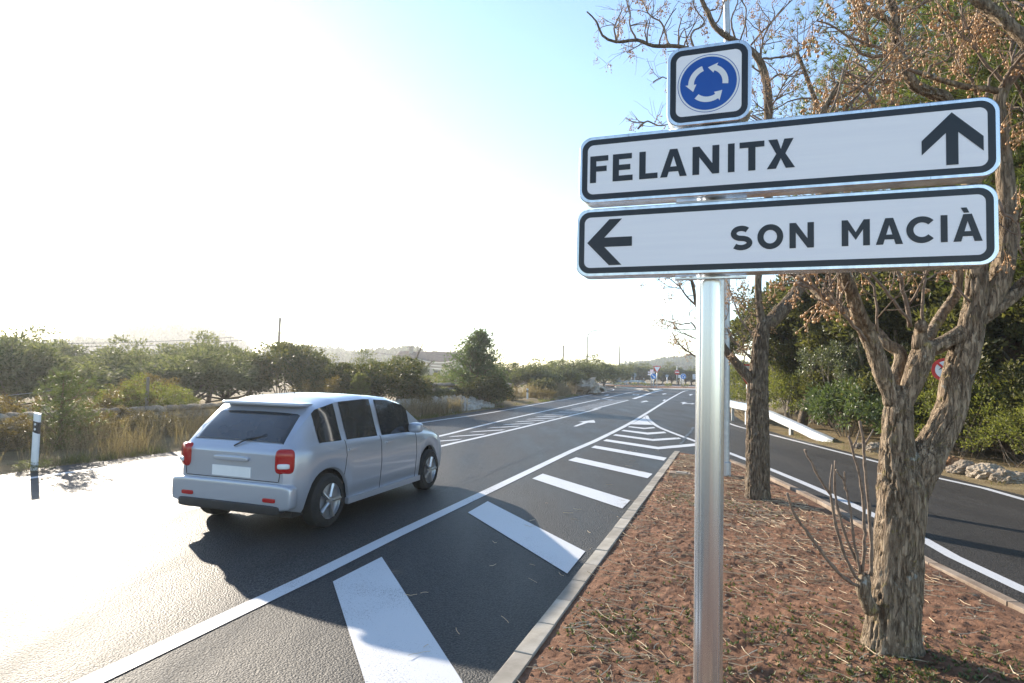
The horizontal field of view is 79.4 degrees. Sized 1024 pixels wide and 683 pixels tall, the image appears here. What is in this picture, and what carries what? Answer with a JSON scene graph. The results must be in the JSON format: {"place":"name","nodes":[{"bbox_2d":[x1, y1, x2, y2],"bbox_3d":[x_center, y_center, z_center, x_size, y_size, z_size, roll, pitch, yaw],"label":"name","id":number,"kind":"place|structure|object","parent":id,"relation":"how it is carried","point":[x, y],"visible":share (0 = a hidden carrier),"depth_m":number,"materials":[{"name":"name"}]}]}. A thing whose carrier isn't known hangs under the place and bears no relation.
{"place":"outdoors","nodes":[
{"label":"outdoors","id":0,"kind":"place"},
{"bbox_2d":[18,335,136,355],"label":"hill","id":1,"kind":"structure","parent":0,"point":[92,341],"depth_m":187.83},
{"bbox_2d":[84,322,253,355],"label":"hill","id":2,"kind":"structure","parent":0,"point":[169,333],"depth_m":233.48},
{"bbox_2d":[0,392,577,474],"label":"verge","id":3,"kind":"structure","parent":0,"point":[10,456],"depth_m":11.94,"materials":[{"name":"green plant"}]},
{"bbox_2d":[0,413,42,451],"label":"russet shrub","id":4,"kind":"object","parent":3,"relation":"on","point":[13,434],"visible":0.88,"depth_m":11.59,"materials":[{"name":"brown plant"}]},
{"bbox_2d":[0,394,65,413],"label":"russet shrub","id":5,"kind":"object","parent":3,"relation":"on","point":[4,408],"visible":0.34,"depth_m":12.90,"materials":[{"name":"brown plant"}]},
{"bbox_2d":[11,459,55,472],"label":"green shrub","id":6,"kind":"object","parent":3,"relation":"on","point":[41,466],"visible":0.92,"depth_m":10.06,"materials":[{"name":"green plant"}]},
{"bbox_2d":[30,412,40,470],"bbox_3d":[-7.851,1.721,10.161,0.120,1.105,0.066,1,-3,8],"label":"delineator post","id":7,"kind":"object","parent":3,"relation":"on","point":[36,438],"visible":0.94,"depth_m":10.14,"materials":[{"name":"white plastic"}]},
{"bbox_2d":[0,365,124,451],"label":"young pine","id":8,"kind":"object","parent":3,"relation":"on","point":[64,376],"visible":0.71,"depth_m":12.30,"materials":[{"name":"green plant"}]},
{"bbox_2d":[55,405,133,440],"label":"russet shrub","id":9,"kind":"object","parent":3,"relation":"on","point":[105,422],"visible":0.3,"depth_m":13.28,"materials":[{"name":"brown plant"}]},
{"bbox_2d":[0,402,224,446],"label":"dry stone wall","id":10,"kind":"structure","parent":3,"relation":"on","point":[151,408],"depth_m":14.82,"materials":[{"name":"stone"}]},
{"bbox_2d":[73,383,158,409],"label":"russet shrub","id":11,"kind":"object","parent":3,"relation":"on","point":[105,404],"visible":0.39,"depth_m":15.44,"materials":[{"name":"brown plant"}]},
{"bbox_2d":[76,372,187,409],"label":"green shrub","id":12,"kind":"object","parent":3,"relation":"on","point":[143,391],"visible":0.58,"depth_m":15.83,"materials":[{"name":"green plant"}]},
{"bbox_2d":[108,404,179,436],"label":"russet shrub","id":13,"kind":"object","parent":3,"relation":"on","point":[140,417],"visible":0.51,"depth_m":14.36,"materials":[{"name":"brown plant"}]},
{"bbox_2d":[104,371,191,407],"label":"russet shrub","id":14,"kind":"object","parent":3,"relation":"on","point":[152,379],"visible":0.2,"depth_m":18.05,"materials":[{"name":"green plant"}]},
{"bbox_2d":[134,385,201,406],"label":"green shrub","id":15,"kind":"object","parent":3,"relation":"on","point":[188,400],"visible":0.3,"depth_m":16.90,"materials":[{"name":"green plant"}]},
{"bbox_2d":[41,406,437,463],"bbox_3d":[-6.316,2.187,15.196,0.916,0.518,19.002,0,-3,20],"label":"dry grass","id":16,"kind":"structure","parent":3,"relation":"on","point":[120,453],"depth_m":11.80,"materials":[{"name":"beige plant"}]},
{"bbox_2d":[241,340,333,396],"bbox_3d":[-9.847,1.509,26.298,4.745,3.261,4.574,0,-3,19],"label":"lentisk bush","id":17,"kind":"object","parent":3,"relation":"on","point":[290,356],"visible":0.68,"depth_m":25.45,"materials":[{"name":"green plant"}]},
{"bbox_2d":[287,375,346,393],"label":"russet shrub","id":18,"kind":"object","parent":3,"relation":"on","point":[326,389],"visible":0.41,"depth_m":22.32,"materials":[{"name":"brown plant"}]},
{"bbox_2d":[288,361,386,396],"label":"lentisk bush","id":19,"kind":"object","parent":3,"relation":"on","point":[341,370],"visible":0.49,"depth_m":24.19,"materials":[{"name":"green plant"}]},
{"bbox_2d":[342,372,371,395],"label":"pine sapling","id":20,"kind":"object","parent":3,"relation":"on","point":[356,384],"visible":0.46,"depth_m":22.87,"materials":[{"name":"green plant"}]},
{"bbox_2d":[331,356,435,399],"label":"lentisk bush","id":21,"kind":"object","parent":3,"relation":"on","point":[403,383],"visible":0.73,"depth_m":24.49,"materials":[{"name":"green plant"}]},
{"bbox_2d":[397,393,468,417],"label":"dry grass","id":22,"kind":"structure","parent":3,"relation":"on","point":[417,409],"depth_m":23.93,"materials":[{"name":"beige plant"}]},
{"bbox_2d":[423,367,456,383],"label":"green shrub","id":23,"kind":"object","parent":3,"relation":"on","point":[436,379],"visible":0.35,"depth_m":35.43,"materials":[{"name":"green plant"}]},
{"bbox_2d":[431,384,455,399],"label":"shrub","id":24,"kind":"object","parent":3,"relation":"on","point":[441,392],"visible":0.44,"depth_m":28.66,"materials":[{"name":"green plant"}]},
{"bbox_2d":[433,328,523,402],"bbox_3d":[-2.120,1.575,33.492,4.776,4.827,4.958,-1,-3,33],"label":"aleppo pine","id":25,"kind":"object","parent":3,"relation":"on","point":[478,357],"visible":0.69,"depth_m":33.09,"materials":[{"name":"green plant"}]},
{"bbox_2d":[461,374,515,405],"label":"lentisk bush","id":26,"kind":"object","parent":3,"relation":"on","point":[488,388],"visible":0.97,"depth_m":30.80,"materials":[{"name":"green plant"}]},
{"bbox_2d":[491,361,536,388],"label":"olive tree","id":27,"kind":"object","parent":3,"relation":"on","point":[507,367],"visible":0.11,"depth_m":51.09,"materials":[{"name":"green plant"}]},
{"bbox_2d":[503,356,565,388],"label":"olive tree","id":28,"kind":"object","parent":3,"relation":"on","point":[541,372],"visible":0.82,"depth_m":48.89,"materials":[{"name":"green plant"}]},
{"bbox_2d":[527,377,558,392],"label":"lentisk bush","id":29,"kind":"object","parent":3,"relation":"on","point":[542,382],"visible":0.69,"depth_m":44.41,"materials":[{"name":"green plant"}]},
{"bbox_2d":[514,379,576,399],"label":"dry grass","id":30,"kind":"structure","parent":3,"relation":"on","point":[564,390],"depth_m":44.04,"materials":[{"name":"beige plant"}]},
{"bbox_2d":[0,393,670,682],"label":"lane surface","id":31,"kind":"object","parent":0,"point":[74,610],"visible":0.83,"depth_m":6.29,"materials":[{"name":"grey asphalt"}]},
{"bbox_2d":[172,381,440,527],"bbox_3d":[-2.410,1.352,8.463,2.080,1.622,3.925,0,-3,19],"label":"passing car","id":32,"kind":"object","parent":31,"relation":"on","point":[315,459],"visible":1,"depth_m":6.94,"materials":[{"name":"silver metal"}]},
{"bbox_2d":[0,400,627,557],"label":"line","id":33,"kind":"object","parent":31,"relation":"on","point":[17,551],"visible":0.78,"depth_m":6.78,"materials":[{"name":"paint"}]},
{"bbox_2d":[0,390,640,534],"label":"line","id":34,"kind":"object","parent":31,"relation":"on","point":[74,516],"visible":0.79,"depth_m":7.55,"materials":[{"name":"paint"}]},
{"bbox_2d":[71,390,687,682],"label":"lane line","id":35,"kind":"object","parent":31,"relation":"on","point":[113,670],"visible":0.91,"depth_m":4.88,"materials":[{"name":"paint"}]},
{"bbox_2d":[256,344,474,370],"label":"hill","id":36,"kind":"structure","parent":0,"point":[344,355],"depth_m":262.76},
{"bbox_2d":[0,373,801,410],"bbox_3d":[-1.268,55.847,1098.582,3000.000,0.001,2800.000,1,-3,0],"label":"ground","id":37,"kind":"structure","parent":0,"point":[289,386],"depth_m":44.59,"materials":[{"name":"beige soil"}]},
{"bbox_2d":[0,328,90,408],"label":"olive tree","id":38,"kind":"object","parent":37,"relation":"on","point":[12,361],"visible":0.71,"depth_m":17.82,"materials":[{"name":"green plant"}]},
{"bbox_2d":[16,323,89,403],"bbox_3d":[-20.798,1.064,27.382,5.106,3.705,5.482,3,-3,-31],"label":"olive tree","id":39,"kind":"object","parent":37,"relation":"on","point":[71,348],"visible":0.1,"depth_m":27.01,"materials":[{"name":"green plant"}]},
{"bbox_2d":[0,351,130,407],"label":"olive tree","id":40,"kind":"object","parent":37,"relation":"on","point":[104,375],"visible":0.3,"depth_m":18.97,"materials":[{"name":"green plant"}]},
{"bbox_2d":[0,396,239,464],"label":"dry grass","id":41,"kind":"structure","parent":37,"relation":"on","point":[154,432],"depth_m":12.43,"materials":[{"name":"beige plant"}]},
{"bbox_2d":[68,334,185,397],"bbox_3d":[-14.749,1.256,22.945,4.734,3.098,4.410,1,-3,8],"label":"olive tree","id":42,"kind":"object","parent":37,"relation":"on","point":[127,360],"visible":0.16,"depth_m":22.49,"materials":[{"name":"green plant"}]},
{"bbox_2d":[107,341,202,364],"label":"olive tree","id":43,"kind":"object","parent":37,"relation":"on","point":[165,350],"visible":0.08,"depth_m":28.82,"materials":[{"name":"green plant"}]},
{"bbox_2d":[107,347,258,403],"bbox_3d":[-11.443,1.494,21.897,4.703,2.655,4.886,-1,-3,35],"label":"olive tree","id":44,"kind":"object","parent":37,"relation":"on","point":[223,376],"visible":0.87,"depth_m":21.15,"materials":[{"name":"green plant"}]},
{"bbox_2d":[166,330,245,403],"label":"olive tree","id":45,"kind":"object","parent":37,"relation":"on","point":[208,345],"visible":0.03,"depth_m":29.93,"materials":[{"name":"green plant"}]},
{"bbox_2d":[169,336,278,402],"bbox_3d":[-11.550,1.368,24.925,4.515,3.224,4.919,0,-3,18],"label":"olive tree","id":46,"kind":"object","parent":37,"relation":"on","point":[264,385],"visible":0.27,"depth_m":24.64,"materials":[{"name":"green plant"}]},
{"bbox_2d":[344,348,386,371],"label":"olive tree","id":47,"kind":"object","parent":37,"relation":"on","point":[362,359],"visible":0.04,"depth_m":33.95,"materials":[{"name":"green plant"}]},
{"bbox_2d":[381,354,433,381],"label":"olive tree","id":48,"kind":"object","parent":37,"relation":"on","point":[425,370],"visible":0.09,"depth_m":39.97,"materials":[{"name":"green plant"}]},
{"bbox_2d":[391,346,466,382],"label":"house","id":49,"kind":"structure","parent":37,"relation":"on","point":[435,356],"depth_m":90.87,"materials":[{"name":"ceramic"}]},
{"bbox_2d":[539,360,589,385],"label":"olive tree","id":50,"kind":"object","parent":37,"relation":"on","point":[567,369],"visible":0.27,"depth_m":55.06,"materials":[{"name":"green plant"}]},
{"bbox_2d":[546,358,610,382],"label":"olive tree","id":51,"kind":"object","parent":37,"relation":"on","point":[590,369],"visible":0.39,"depth_m":58.67,"materials":[{"name":"green plant"}]},
{"bbox_2d":[489,451,679,682],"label":"kerb","id":52,"kind":"structure","parent":37,"relation":"on","point":[513,667],"depth_m":4.68,"materials":[{"name":"concrete"}]},
{"bbox_2d":[569,377,601,394],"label":"rock outcrop","id":53,"kind":"object","parent":37,"relation":"on","point":[590,386],"visible":0.45,"depth_m":54.20,"materials":[{"name":"stone"}]},
{"bbox_2d":[574,353,619,382],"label":"olive tree","id":54,"kind":"object","parent":37,"relation":"on","point":[612,371],"visible":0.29,"depth_m":68.98,"materials":[{"name":"green plant"}]},
{"bbox_2d":[595,360,630,386],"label":"olive tree","id":55,"kind":"object","parent":37,"relation":"on","point":[625,376],"visible":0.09,"depth_m":83.54,"materials":[{"name":"green plant"}]},
{"bbox_2d":[621,363,662,383],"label":"scrub tree","id":56,"kind":"object","parent":37,"relation":"on","point":[641,370],"visible":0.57,"depth_m":120.13,"materials":[{"name":"green plant"}]},
{"bbox_2d":[656,361,686,383],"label":"scrub tree","id":57,"kind":"object","parent":37,"relation":"on","point":[664,371],"visible":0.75,"depth_m":124.76,"materials":[{"name":"green plant"}]},
{"bbox_2d":[0,0,971,369],"label":"sky","id":58,"kind":"structure","parent":0,"point":[354,174],"materials":[{"name":"white"}]},
{"bbox_2d":[0,381,1023,682],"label":"road","id":59,"kind":"structure","parent":0,"point":[448,579],"depth_m":5.20,"materials":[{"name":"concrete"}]},
{"bbox_2d":[0,388,613,482],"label":"edge line","id":60,"kind":"object","parent":59,"relation":"on","point":[179,457],"visible":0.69,"depth_m":10.80,"materials":[{"name":"paint"}]},
{"bbox_2d":[162,393,694,682],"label":"road marking","id":61,"kind":"object","parent":59,"relation":"on","point":[389,631],"visible":0.85,"depth_m":4.80,"materials":[{"name":"paint"}]},
{"bbox_2d":[560,384,744,391],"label":"traffic island","id":62,"kind":"structure","parent":59,"relation":"on","point":[655,389],"depth_m":77.31,"materials":[{"name":"concrete"}]},
{"bbox_2d":[516,453,1023,682],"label":"planting bed","id":63,"kind":"object","parent":59,"relation":"on","point":[1008,617],"visible":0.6,"depth_m":4.51,"materials":[{"name":"red soil"}]},
{"bbox_2d":[724,0,730,475],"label":"street lamp","id":64,"kind":"object","parent":63,"relation":"on","point":[727,466],"visible":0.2,"depth_m":10.71,"materials":[{"name":"metal"}]},
{"bbox_2d":[587,0,876,500],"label":"melia tree","id":65,"kind":"object","parent":63,"relation":"on","point":[755,376],"visible":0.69,"depth_m":8.93,"materials":[{"name":"brown plant"}]},
{"bbox_2d":[534,457,1004,682],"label":"pebbles","id":66,"kind":"object","parent":63,"relation":"on","point":[728,640],"visible":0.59,"depth_m":4.65,"materials":[{"name":"stone"}]},
{"bbox_2d":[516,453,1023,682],"bbox_3d":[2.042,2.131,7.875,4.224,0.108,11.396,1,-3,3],"label":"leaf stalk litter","id":67,"kind":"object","parent":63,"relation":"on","point":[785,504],"visible":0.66,"depth_m":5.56,"materials":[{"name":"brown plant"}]},
{"bbox_2d":[549,490,1023,682],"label":"ground cover weeds","id":68,"kind":"object","parent":63,"relation":"on","point":[884,674],"visible":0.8,"depth_m":3.83,"materials":[{"name":"green plant"}]},
{"bbox_2d":[576,39,1000,682],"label":"direction sign","id":69,"kind":"object","parent":63,"relation":"on","point":[714,161],"visible":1,"depth_m":3.00,"materials":[{"name":"metal"}]},
{"bbox_2d":[554,458,1023,682],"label":"fallen leaves","id":70,"kind":"object","parent":63,"relation":"on","point":[864,670],"visible":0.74,"depth_m":3.75,"materials":[{"name":"brown plant"}]},
{"bbox_2d":[750,0,1023,659],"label":"melia tree","id":71,"kind":"object","parent":63,"relation":"on","point":[889,586],"visible":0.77,"depth_m":3.87,"materials":[{"name":"brown plant"}]},
{"bbox_2d":[730,459,1023,613],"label":"kerb","id":72,"kind":"structure","parent":59,"relation":"on","point":[1014,604],"depth_m":5.77,"materials":[{"name":"concrete"}]},
{"bbox_2d":[730,423,1023,499],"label":"edge line","id":73,"kind":"object","parent":59,"relation":"on","point":[1006,494],"visible":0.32,"depth_m":11.33,"materials":[{"name":"paint"}]},
{"bbox_2d":[690,420,1023,603],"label":"slip road","id":74,"kind":"structure","parent":0,"point":[984,528],"depth_m":8.89,"materials":[{"name":"grey asphalt"}]},
{"bbox_2d":[645,415,1023,592],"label":"edge line","id":75,"kind":"object","parent":74,"relation":"on","point":[972,565],"visible":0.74,"depth_m":6.60,"materials":[{"name":"paint"}]},
{"bbox_2d":[730,404,1023,494],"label":"verge","id":76,"kind":"structure","parent":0,"point":[776,427],"depth_m":16.26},
{"bbox_2d":[730,358,773,412],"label":"roadside shrub","id":77,"kind":"object","parent":76,"relation":"on","point":[734,376],"visible":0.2,"depth_m":30.27,"materials":[{"name":"green plant"}]},
{"bbox_2d":[730,379,782,416],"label":"roadside shrub","id":78,"kind":"object","parent":76,"relation":"on","point":[736,394],"visible":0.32,"depth_m":26.71,"materials":[{"name":"green plant"}]},
{"bbox_2d":[730,400,833,441],"bbox_3d":[9.574,2.916,25.150,1.392,0.990,15.956,1,-3,9],"label":"guard rail","id":79,"kind":"object","parent":76,"relation":"on","point":[800,428],"visible":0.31,"depth_m":19.33,"materials":[{"name":"metal"}]},
{"bbox_2d":[730,278,838,417],"bbox_3d":[10.931,0.535,24.471,5.650,6.058,5.385,0,-3,31],"label":"holm oak","id":80,"kind":"object","parent":76,"relation":"on","point":[784,338],"visible":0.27,"depth_m":23.55,"materials":[{"name":"green plant"}]},
{"bbox_2d":[768,360,834,426],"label":"roadside shrub","id":81,"kind":"object","parent":76,"relation":"on","point":[780,387],"visible":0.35,"depth_m":21.77,"materials":[{"name":"green plant"}]},
{"bbox_2d":[741,272,865,425],"bbox_3d":[10.367,-0.012,21.210,4.667,6.033,4.448,1,-3,0],"label":"leaning tree","id":82,"kind":"object","parent":76,"relation":"on","point":[797,311],"visible":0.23,"depth_m":21.02,"materials":[{"name":"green plant"}]},
{"bbox_2d":[768,332,861,424],"bbox_3d":[11.388,1.549,23.000,3.743,3.801,3.788,4,-4,-44],"label":"thicket shrub","id":83,"kind":"object","parent":76,"relation":"on","point":[784,363],"visible":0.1,"depth_m":22.66,"materials":[{"name":"green plant"}]},
{"bbox_2d":[795,346,866,429],"bbox_3d":[11.363,1.692,21.069,3.188,3.242,3.506,0,-3,22],"label":"thicket shrub","id":84,"kind":"object","parent":76,"relation":"on","point":[817,377],"visible":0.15,"depth_m":20.55,"materials":[{"name":"green plant"}]},
{"bbox_2d":[794,308,870,421],"bbox_3d":[10.263,0.632,19.391,2.682,3.820,3.162,-1,-3,33],"label":"glossy shrub","id":85,"kind":"object","parent":76,"relation":"on","point":[832,353],"visible":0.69,"depth_m":19.27,"materials":[{"name":"green plant"}]},
{"bbox_2d":[797,374,881,436],"bbox_3d":[9.958,2.020,18.234,2.709,2.195,2.598,1,-3,2],"label":"laurel bush","id":86,"kind":"object","parent":76,"relation":"on","point":[824,398],"visible":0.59,"depth_m":17.96,"materials":[{"name":"green plant"}]},
{"bbox_2d":[787,270,951,371],"bbox_3d":[11.760,0.085,19.206,5.886,6.502,5.443,3,-3,-34],"label":"holm oak","id":87,"kind":"object","parent":76,"relation":"on","point":[887,320],"visible":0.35,"depth_m":18.07,"materials":[{"name":"green plant"}]},
{"bbox_2d":[833,330,930,433],"bbox_3d":[10.935,1.385,17.302,3.416,3.491,3.756,-1,-4,37],"label":"thicket shrub","id":88,"kind":"object","parent":76,"relation":"on","point":[872,386],"visible":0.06,"depth_m":17.30,"materials":[{"name":"green plant"}]},
{"bbox_2d":[833,383,932,433],"bbox_3d":[9.788,2.025,16.172,2.259,1.942,2.356,2,-3,-23],"label":"laurel bush","id":89,"kind":"object","parent":76,"relation":"on","point":[876,405],"visible":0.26,"depth_m":16.17,"materials":[{"name":"green plant"}]},
{"bbox_2d":[751,0,1023,334],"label":"pine tree","id":90,"kind":"object","parent":76,"relation":"on","point":[820,97],"visible":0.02,"depth_m":20.23,"materials":[{"name":"green plant"}]},
{"bbox_2d":[752,0,1023,452],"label":"pine tree","id":91,"kind":"object","parent":76,"relation":"on","point":[1018,87],"visible":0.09,"depth_m":15.14,"materials":[{"name":"green plant"}]},
{"bbox_2d":[754,0,1023,317],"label":"pine tree","id":92,"kind":"object","parent":76,"relation":"on","point":[1017,157],"visible":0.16,"depth_m":14.68,"materials":[{"name":"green plant"}]},
{"bbox_2d":[931,358,944,379],"bbox_3d":[9.824,1.642,13.966,0.536,2.537,0.140,0,-3,30],"label":"no turn sign","id":93,"kind":"object","parent":76,"relation":"on","point":[936,368],"visible":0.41,"depth_m":14.05,"materials":[{"name":"metal"}]},
{"bbox_2d":[896,270,1023,446],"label":"holm oak","id":94,"kind":"object","parent":76,"relation":"on","point":[950,321],"visible":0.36,"depth_m":15.12,"materials":[{"name":"green plant"}]},
{"bbox_2d":[952,459,977,474],"bbox_3d":[8.802,2.485,11.977,0.461,0.394,0.509,-3,-15,-24],"label":"rock","id":95,"kind":"object","parent":76,"relation":"on","point":[961,464],"visible":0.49,"depth_m":11.89,"materials":[{"name":"stone"}]},
{"bbox_2d":[914,369,1019,456],"bbox_3d":[10.148,1.745,14.333,2.616,2.374,3.075,-1,-4,41],"label":"roadside shrub","id":96,"kind":"object","parent":76,"relation":"on","point":[977,402],"visible":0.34,"depth_m":13.74,"materials":[{"name":"green plant"}]},
{"bbox_2d":[913,347,1023,453],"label":"thicket shrub","id":97,"kind":"object","parent":76,"relation":"on","point":[988,365],"visible":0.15,"depth_m":14.60,"materials":[{"name":"green plant"}]},
{"bbox_2d":[966,463,1004,478],"bbox_3d":[8.831,2.457,11.470,0.578,0.429,0.513,-18,-22,33],"label":"rock","id":98,"kind":"object","parent":76,"relation":"on","point":[987,470],"visible":0.59,"depth_m":11.40,"materials":[{"name":"stone"}]},
{"bbox_2d":[954,422,1023,476],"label":"dry brushwood","id":99,"kind":"object","parent":76,"relation":"on","point":[1011,455],"visible":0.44,"depth_m":13.35,"materials":[{"name":"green plant"}]},
{"bbox_2d":[957,404,1023,467],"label":"roadside shrub","id":100,"kind":"object","parent":76,"relation":"on","point":[996,424],"visible":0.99,"depth_m":12.27,"materials":[{"name":"green plant"}]},
{"bbox_2d":[962,354,1023,450],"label":"thicket shrub","id":101,"kind":"object","parent":76,"relation":"on","point":[1017,379],"visible":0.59,"depth_m":13.41,"materials":[{"name":"green plant"}]},
{"bbox_2d":[988,468,1015,483],"bbox_3d":[8.782,2.445,11.015,0.423,0.361,0.466,-1,-19,17],"label":"rock","id":102,"kind":"object","parent":76,"relation":"on","point":[1005,477],"visible":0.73,"depth_m":10.92,"materials":[{"name":"stone"}]},
{"bbox_2d":[984,300,1023,354],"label":"holm oak","id":103,"kind":"object","parent":76,"relation":"on","point":[1014,340],"visible":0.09,"depth_m":15.44,"materials":[{"name":"green plant"}]},
{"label":"bank","id":104,"kind":"structure","parent":0,"visible":0},
{"bbox_2d":[392,395,494,416],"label":"rubble bank","id":105,"kind":"structure","parent":104,"relation":"on","point":[473,403],"depth_m":28.77,"materials":[{"name":"grey stone"}]},
{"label":"hill","id":106,"kind":"structure","parent":0,"visible":0},
{"bbox_2d":[617,354,748,370],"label":"hill","id":107,"kind":"structure","parent":106,"relation":"on","point":[683,363],"depth_m":432.45,"materials":[{"name":"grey plant"}]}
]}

